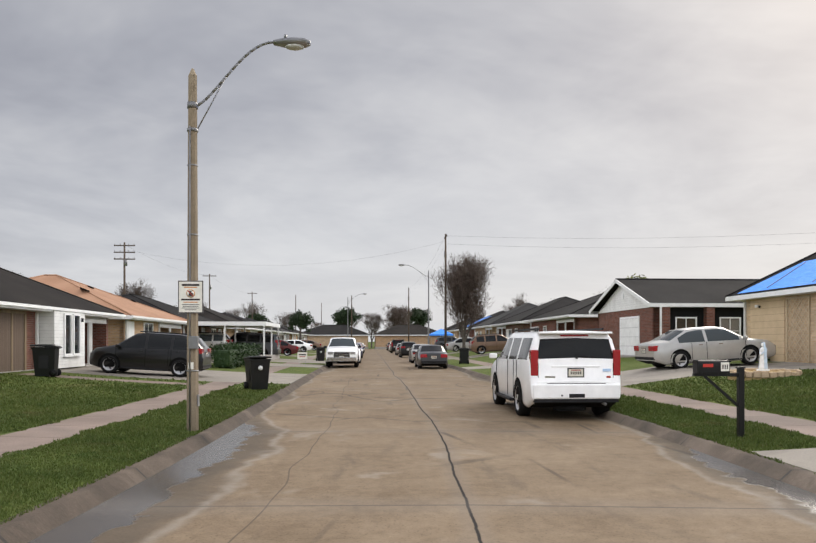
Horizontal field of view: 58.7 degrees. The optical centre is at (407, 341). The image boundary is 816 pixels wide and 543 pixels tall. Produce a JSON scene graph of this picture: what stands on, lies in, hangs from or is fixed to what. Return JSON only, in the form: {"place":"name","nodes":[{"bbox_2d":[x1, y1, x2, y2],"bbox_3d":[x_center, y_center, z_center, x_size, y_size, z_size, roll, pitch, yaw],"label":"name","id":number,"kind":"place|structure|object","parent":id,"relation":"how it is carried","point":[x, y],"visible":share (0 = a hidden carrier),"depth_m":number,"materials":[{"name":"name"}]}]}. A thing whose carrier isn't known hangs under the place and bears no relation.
{"place":"outdoors","nodes":[
{"label":"outdoors","id":0,"kind":"place"},
{"bbox_2d":[21,373,201,384],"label":"path","id":1,"kind":"structure","parent":0,"point":[103,379],"depth_m":24.60,"materials":[{"name":"concrete"}]},
{"bbox_2d":[60,366,306,383],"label":"driveway","id":2,"kind":"structure","parent":0,"point":[228,376],"depth_m":28.93,"materials":[{"name":"concrete"}]},
{"bbox_2d":[90,331,211,376],"bbox_3d":[-10.122,0.465,28.785,4.325,1.700,2.170,4,0,-3],"label":"black crossover","id":3,"kind":"object","parent":2,"relation":"on","point":[158,351],"visible":0.81,"depth_m":27.95,"materials":[{"name":"paint"}]},
{"bbox_2d":[212,362,323,367],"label":"driveway","id":4,"kind":"structure","parent":0,"point":[295,365],"depth_m":44.88,"materials":[{"name":"concrete"}]},
{"bbox_2d":[270,359,325,363],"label":"driveway","id":5,"kind":"structure","parent":0,"point":[295,361],"depth_m":53.48,"materials":[{"name":"concrete"}]},
{"bbox_2d":[230,332,280,354],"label":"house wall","id":6,"kind":"structure","parent":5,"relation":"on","point":[248,337],"depth_m":55.77,"materials":[{"name":"grey paint"}]},
{"bbox_2d":[316,347,324,360],"bbox_3d":[-6.755,0.992,56.019,0.690,1.068,0.847,0,0,-13],"label":"bin","id":7,"kind":"object","parent":5,"relation":"on","point":[320,353],"visible":0.92,"depth_m":55.70,"materials":[{"name":"plastic"}]},
{"bbox_2d":[0,342,815,542],"bbox_3d":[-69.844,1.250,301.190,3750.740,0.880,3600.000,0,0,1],"label":"ground","id":8,"kind":"structure","parent":0,"point":[380,446],"depth_m":9.05,"materials":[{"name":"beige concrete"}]},
{"bbox_2d":[30,344,61,376],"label":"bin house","id":9,"kind":"structure","parent":8,"relation":"on","point":[46,359],"depth_m":23.84,"materials":[{"name":"plastic"}]},
{"bbox_2d":[0,267,125,372],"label":"house","id":10,"kind":"structure","parent":8,"relation":"on","point":[34,312],"depth_m":27.68,"materials":[{"name":"brick"}]},
{"bbox_2d":[30,274,186,345],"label":"house","id":11,"kind":"structure","parent":8,"relation":"on","point":[138,318],"depth_m":39.98,"materials":[{"name":"concrete"}]},
{"bbox_2d":[114,242,134,294],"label":"utility pole","id":12,"kind":"object","parent":8,"relation":"on","point":[124,259],"visible":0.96,"depth_m":80.40,"materials":[{"name":"brown wood"}]},
{"bbox_2d":[115,277,156,298],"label":"bare tree","id":13,"kind":"object","parent":8,"relation":"on","point":[135,289],"visible":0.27,"depth_m":94.22,"materials":[{"name":"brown plant"}]},
{"bbox_2d":[120,293,279,359],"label":"house","id":14,"kind":"structure","parent":8,"relation":"on","point":[205,324],"depth_m":54.08,"materials":[{"name":"concrete"}]},
{"bbox_2d":[198,332,232,352],"bbox_3d":[-14.965,0.200,52.671,4.325,1.700,2.170,0,0,-3],"label":"vehicle","id":15,"kind":"object","parent":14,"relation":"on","point":[210,338],"visible":0.17,"depth_m":51.95,"materials":[{"name":"silver paint"}]},
{"bbox_2d":[203,274,210,308],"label":"utility pole","id":16,"kind":"object","parent":8,"relation":"on","point":[209,290],"visible":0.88,"depth_m":123.41,"materials":[{"name":"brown wood"}]},
{"bbox_2d":[198,306,262,336],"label":"house","id":17,"kind":"structure","parent":8,"relation":"on","point":[214,315],"depth_m":69.41,"materials":[{"name":"concrete"}]},
{"bbox_2d":[223,307,242,315],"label":"tree","id":18,"kind":"object","parent":8,"relation":"on","point":[235,312],"visible":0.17,"depth_m":235.53,"materials":[{"name":"grey plant"}]},
{"bbox_2d":[208,342,262,368],"bbox_3d":[-9.774,0.797,41.759,1.563,1.566,10.669,0,0,-3],"label":"hedge","id":19,"kind":"object","parent":8,"relation":"on","point":[231,354],"visible":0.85,"depth_m":38.01,"materials":[{"name":"green plant"}]},
{"bbox_2d":[186,34,310,430],"bbox_3d":[-2.763,-1.729,12.585,2.145,7.200,0.320,0,0,-2],"label":"street lamp","id":20,"kind":"object","parent":8,"relation":"on","point":[193,105],"visible":0.98,"depth_m":12.50,"materials":[{"name":"wood"}]},
{"bbox_2d":[178,281,202,312],"bbox_3d":[-3.728,-0.760,12.492,0.430,0.560,0.134,0,0,-2],"label":"watch sign","id":21,"kind":"object","parent":20,"relation":"attached to","point":[190,296],"visible":1,"depth_m":12.43,"materials":[{"name":"metal"}]},
{"bbox_2d":[222,312,281,334],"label":"house","id":22,"kind":"structure","parent":8,"relation":"on","point":[274,331],"depth_m":88.79,"materials":[{"name":"concrete"}]},
{"bbox_2d":[238,301,265,317],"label":"tree","id":23,"kind":"object","parent":8,"relation":"on","point":[256,310],"visible":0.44,"depth_m":237.32,"materials":[{"name":"brown plant"}]},
{"bbox_2d":[247,292,256,318],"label":"utility pole","id":24,"kind":"object","parent":8,"relation":"on","point":[252,293],"visible":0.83,"depth_m":168.53,"materials":[{"name":"brown wood"}]},
{"bbox_2d":[243,356,271,389],"bbox_3d":[-4.757,0.999,22.879,0.690,1.068,0.847,0,0,-28],"label":"trash bin","id":25,"kind":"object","parent":8,"relation":"on","point":[257,371],"depth_m":22.60,"materials":[{"name":"plastic"}]},
{"bbox_2d":[245,313,270,321],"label":"oak tree","id":26,"kind":"object","parent":8,"relation":"on","point":[257,316],"visible":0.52,"depth_m":189.64,"materials":[{"name":"green plant"}]},
{"bbox_2d":[245,318,294,340],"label":"house","id":27,"kind":"structure","parent":8,"relation":"on","point":[285,334],"depth_m":105.91,"materials":[{"name":"brick"}]},
{"bbox_2d":[260,319,303,339],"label":"house","id":28,"kind":"structure","parent":8,"relation":"on","point":[295,336],"depth_m":120.62,"materials":[{"name":"brick"}]},
{"bbox_2d":[274,311,293,327],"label":"tree","id":29,"kind":"object","parent":8,"relation":"on","point":[285,321],"visible":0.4,"depth_m":229.90,"materials":[{"name":"grey plant"}]},
{"bbox_2d":[280,340,299,355],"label":"sedan","id":30,"kind":"object","parent":8,"relation":"on","point":[287,348],"depth_m":68.36,"materials":[{"name":"red paint"}]},
{"bbox_2d":[281,325,310,339],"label":"house","id":31,"kind":"structure","parent":8,"relation":"on","point":[305,336],"depth_m":140.74,"materials":[{"name":"brick"}]},
{"bbox_2d":[288,309,314,351],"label":"oak tree","id":32,"kind":"object","parent":8,"relation":"on","point":[301,321],"visible":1,"depth_m":89.83,"materials":[{"name":"green plant"}]},
{"bbox_2d":[297,352,306,365],"bbox_3d":[-6.559,1.146,45.019,0.600,0.930,0.016,0,0,-13],"label":"yard sign","id":33,"kind":"object","parent":8,"relation":"on","point":[301,355],"visible":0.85,"depth_m":45.02,"materials":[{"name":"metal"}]},
{"bbox_2d":[310,323,323,328],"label":"tree","id":34,"kind":"object","parent":8,"relation":"on","point":[316,324],"visible":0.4,"depth_m":288.60,"materials":[{"name":"grey plant"}]},
{"bbox_2d":[304,325,370,348],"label":"house","id":35,"kind":"structure","parent":8,"relation":"on","point":[323,335],"depth_m":156.04,"materials":[{"name":"brick"}]},
{"bbox_2d":[324,337,360,366],"bbox_3d":[-4.328,0.710,48.462,2.430,1.945,5.862,0,0,-3],"label":"white pickup","id":36,"kind":"object","parent":8,"relation":"on","point":[342,349],"visible":1,"depth_m":45.89,"materials":[{"name":"paint"}]},
{"bbox_2d":[331,306,364,325],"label":"oak tree","id":37,"kind":"object","parent":8,"relation":"on","point":[340,317],"visible":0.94,"depth_m":175.11,"materials":[{"name":"green plant"}]},
{"bbox_2d":[351,295,351,337],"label":"utility pole","id":38,"kind":"object","parent":8,"relation":"on","point":[351,316],"visible":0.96,"depth_m":150.02,"materials":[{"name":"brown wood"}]},
{"bbox_2d":[347,293,365,336],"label":"street lamp","id":39,"kind":"object","parent":8,"relation":"on","point":[347,313],"visible":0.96,"depth_m":112.05,"materials":[{"name":"metal"}]},
{"bbox_2d":[357,343,364,357],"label":"car","id":40,"kind":"object","parent":8,"relation":"on","point":[358,344],"visible":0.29,"depth_m":72.42,"materials":[{"name":"paint"}]},
{"bbox_2d":[359,348,362,362],"bbox_3d":[-4.564,0.943,56.487,2.180,1.475,4.808,0,0,-3],"label":"white sedan","id":41,"kind":"object","parent":8,"relation":"on","point":[360,355],"visible":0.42,"depth_m":54.84,"materials":[{"name":"paint"}]},
{"bbox_2d":[359,312,384,347],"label":"tree","id":42,"kind":"object","parent":8,"relation":"on","point":[375,326],"visible":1,"depth_m":186.83,"materials":[{"name":"grey plant"}]},
{"bbox_2d":[381,314,399,329],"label":"tree","id":43,"kind":"object","parent":8,"relation":"on","point":[388,323],"visible":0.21,"depth_m":248.13,"materials":[{"name":"grey plant"}]},
{"bbox_2d":[389,339,404,352],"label":"car","id":44,"kind":"object","parent":8,"relation":"on","point":[393,344],"visible":0.58,"depth_m":100.48,"materials":[{"name":"black paint"}]},
{"bbox_2d":[394,343,400,354],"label":"car","id":45,"kind":"object","parent":8,"relation":"on","point":[397,350],"visible":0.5,"depth_m":86.23,"materials":[{"name":"silver paint"}]},
{"bbox_2d":[382,305,413,328],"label":"tree","id":46,"kind":"object","parent":8,"relation":"on","point":[396,315],"visible":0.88,"depth_m":184.95,"materials":[{"name":"brown plant"}]},
{"bbox_2d":[395,306,409,324],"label":"tree","id":47,"kind":"object","parent":8,"relation":"on","point":[403,315],"visible":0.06,"depth_m":199.23,"materials":[{"name":"brown plant"}]},
{"bbox_2d":[372,325,438,348],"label":"house","id":48,"kind":"structure","parent":8,"relation":"on","point":[418,334],"depth_m":155.52,"materials":[{"name":"brick"}]},
{"bbox_2d":[397,341,415,357],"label":"dark crossover","id":49,"kind":"object","parent":8,"relation":"on","point":[404,347],"visible":0.54,"depth_m":73.93,"materials":[{"name":"black paint"}]},
{"bbox_2d":[0,366,815,523],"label":"grass","id":50,"kind":"structure","parent":8,"relation":"on","point":[216,409],"depth_m":13.98,"materials":[{"name":"green plant"}]},
{"bbox_2d":[408,288,408,341],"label":"utility pole","id":51,"kind":"object","parent":8,"relation":"on","point":[408,314],"visible":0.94,"depth_m":149.81,"materials":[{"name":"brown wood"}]},
{"bbox_2d":[399,264,428,343],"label":"street lamp","id":52,"kind":"object","parent":8,"relation":"on","point":[428,297],"visible":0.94,"depth_m":69.81,"materials":[{"name":"metal"}]},
{"bbox_2d":[407,344,429,362],"bbox_3d":[1.051,0.944,57.385,2.180,1.475,4.808,0,0,-3],"label":"silver sedan","id":53,"kind":"object","parent":8,"relation":"on","point":[414,347],"visible":0.42,"depth_m":55.96,"materials":[{"name":"paint"}]},
{"bbox_2d":[405,307,432,325],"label":"evergreen tree","id":54,"kind":"object","parent":8,"relation":"on","point":[419,317],"visible":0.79,"depth_m":213.18,"materials":[{"name":"green plant"}]},
{"bbox_2d":[412,344,447,368],"bbox_3d":[1.425,0.941,45.877,2.180,1.475,4.808,0,0,-3],"label":"dark grey sedan","id":55,"kind":"object","parent":8,"relation":"on","point":[431,355],"visible":1,"depth_m":43.78,"materials":[{"name":"paint"}]},
{"bbox_2d":[429,329,453,344],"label":"blue canopy","id":56,"kind":"object","parent":8,"relation":"on","point":[440,332],"visible":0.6,"depth_m":102.39,"materials":[{"name":"fabric"}]},
{"bbox_2d":[444,234,446,351],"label":"utility pole","id":57,"kind":"object","parent":8,"relation":"on","point":[445,314],"visible":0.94,"depth_m":79.75,"materials":[{"name":"brown wood"}]},
{"bbox_2d":[459,243,807,247],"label":"wire","id":58,"kind":"object","parent":57,"relation":"attached to","point":[659,247],"visible":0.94,"depth_m":73.75,"materials":[{"name":"grey"}]},
{"bbox_2d":[469,233,800,238],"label":"wire","id":59,"kind":"object","parent":57,"relation":"attached to","point":[673,237],"visible":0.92,"depth_m":74.57,"materials":[{"name":"grey"}]},
{"bbox_2d":[443,319,470,329],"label":"house","id":60,"kind":"structure","parent":8,"relation":"on","point":[453,326],"depth_m":139.11,"materials":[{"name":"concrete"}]},
{"bbox_2d":[428,253,495,347],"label":"bare tree","id":61,"kind":"object","parent":8,"relation":"on","point":[467,280],"visible":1,"depth_m":69.32,"materials":[{"name":"brown plant"}]},
{"bbox_2d":[459,348,469,363],"bbox_3d":[3.750,0.971,48.343,0.690,1.068,0.847,0,0,7],"label":"bin","id":62,"kind":"object","parent":8,"relation":"on","point":[464,356],"visible":1,"depth_m":48.03,"materials":[{"name":"plastic"}]},
{"bbox_2d":[447,317,483,337],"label":"house","id":63,"kind":"structure","parent":8,"relation":"on","point":[454,332],"depth_m":122.22,"materials":[{"name":"brick"}]},
{"bbox_2d":[465,308,485,318],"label":"tree","id":64,"kind":"object","parent":8,"relation":"on","point":[483,312],"visible":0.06,"depth_m":191.29,"materials":[{"name":"brown plant"}]},
{"bbox_2d":[455,310,505,337],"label":"house","id":65,"kind":"structure","parent":8,"relation":"on","point":[471,334],"depth_m":106.15,"materials":[{"name":"concrete"}]},
{"bbox_2d":[471,303,536,335],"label":"house","id":66,"kind":"structure","parent":8,"relation":"on","point":[484,327],"depth_m":89.59,"materials":[{"name":"concrete"}]},
{"bbox_2d":[502,292,525,310],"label":"bare tree","id":67,"kind":"object","parent":8,"relation":"on","point":[520,302],"visible":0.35,"depth_m":133.39,"materials":[{"name":"brown plant"}]},
{"bbox_2d":[490,296,578,337],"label":"house","id":68,"kind":"structure","parent":8,"relation":"on","point":[506,327],"depth_m":72.58,"materials":[{"name":"concrete"}]},
{"bbox_2d":[489,328,620,415],"bbox_3d":[3.405,0.698,17.800,2.400,1.970,5.236,0,0,-3],"label":"suv","id":69,"kind":"object","parent":8,"relation":"on","point":[574,370],"visible":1,"depth_m":15.33,"materials":[{"name":"paint"}]},
{"bbox_2d":[522,293,602,331],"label":"house","id":70,"kind":"structure","parent":8,"relation":"on","point":[575,316],"depth_m":55.84,"materials":[{"name":"concrete"}]},
{"bbox_2d":[627,273,645,277],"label":"yellow tree","id":71,"kind":"object","parent":8,"relation":"on","point":[636,276],"visible":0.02,"depth_m":65.20,"materials":[{"name":"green plant"}]},
{"bbox_2d":[589,278,758,356],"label":"house","id":72,"kind":"structure","parent":8,"relation":"on","point":[631,312],"depth_m":39.67,"materials":[{"name":"brick"}]},
{"bbox_2d":[692,360,745,437],"bbox_3d":[4.903,1.010,11.452,0.815,1.436,0.188,0,0,-2],"label":"mailbox","id":73,"kind":"object","parent":8,"relation":"on","point":[704,368],"visible":0.94,"depth_m":11.42,"materials":[{"name":"black metal"}]},
{"bbox_2d":[727,342,801,380],"bbox_3d":[10.142,0.649,20.721,1.975,1.270,1.977,0,0,-25],"label":"madonna statue","id":74,"kind":"object","parent":8,"relation":"on","point":[763,371],"visible":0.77,"depth_m":20.42,"materials":[{"name":"stone"}]},
{"bbox_2d":[725,252,815,363],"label":"house","id":75,"kind":"structure","parent":8,"relation":"on","point":[780,309],"depth_m":28.55,"materials":[{"name":"brick"}]},
{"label":"driveway","id":76,"kind":"structure","parent":8,"relation":"on","visible":0},
{"bbox_2d":[287,340,312,351],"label":"car","id":77,"kind":"object","parent":76,"relation":"on","point":[303,346],"visible":0.54,"depth_m":85.39,"materials":[{"name":"white paint"}]},
{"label":"driveway","id":78,"kind":"structure","parent":8,"relation":"on","visible":0},
{"bbox_2d":[434,336,456,346],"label":"car","id":79,"kind":"object","parent":78,"relation":"on","point":[439,340],"visible":0.27,"depth_m":94.97,"materials":[{"name":"grey paint"}]},
{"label":"driveway","id":80,"kind":"structure","parent":8,"relation":"on","visible":0},
{"bbox_2d":[302,340,321,349],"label":"car","id":81,"kind":"object","parent":80,"relation":"on","point":[315,344],"visible":0.35,"depth_m":102.43,"materials":[{"name":"brown paint"}]},
{"bbox_2d":[0,0,815,341],"label":"sky","id":82,"kind":"structure","parent":0,"point":[628,127],"materials":[{"name":"grey"}]},
{"bbox_2d":[448,352,501,358],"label":"driveway","id":83,"kind":"structure","parent":0,"point":[480,355],"depth_m":61.89,"materials":[{"name":"concrete"}]},
{"bbox_2d":[469,333,507,353],"bbox_3d":[7.439,0.189,62.269,4.325,1.700,2.170,-3,0,-3],"label":"suv","id":84,"kind":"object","parent":83,"relation":"on","point":[481,343],"depth_m":61.40,"materials":[{"name":"brown paint"}]},
{"bbox_2d":[461,356,629,369],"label":"driveway","id":85,"kind":"structure","parent":0,"point":[479,367],"depth_m":41.38,"materials":[{"name":"concrete"}]},
{"bbox_2d":[620,362,815,385],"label":"driveway","id":86,"kind":"structure","parent":0,"point":[642,375],"depth_m":25.40,"materials":[{"name":"concrete"}]},
{"bbox_2d":[634,327,775,368],"bbox_3d":[11.138,0.190,27.295,4.808,1.475,2.180,-3,0,-7],"label":"silver sedan","id":87,"kind":"object","parent":86,"relation":"on","point":[680,348],"visible":0.98,"depth_m":26.47,"materials":[{"name":"paint"}]},
{"bbox_2d":[751,448,815,471],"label":"driveway","id":88,"kind":"structure","parent":0,"point":[804,458],"depth_m":9.68,"materials":[{"name":"concrete"}]},
{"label":"driveway","id":89,"kind":"structure","parent":0,"visible":0},
{"bbox_2d":[445,337,471,351],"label":"sedan","id":90,"kind":"object","parent":89,"relation":"on","point":[455,345],"depth_m":78.36,"materials":[{"name":"silver paint"}]}
]}

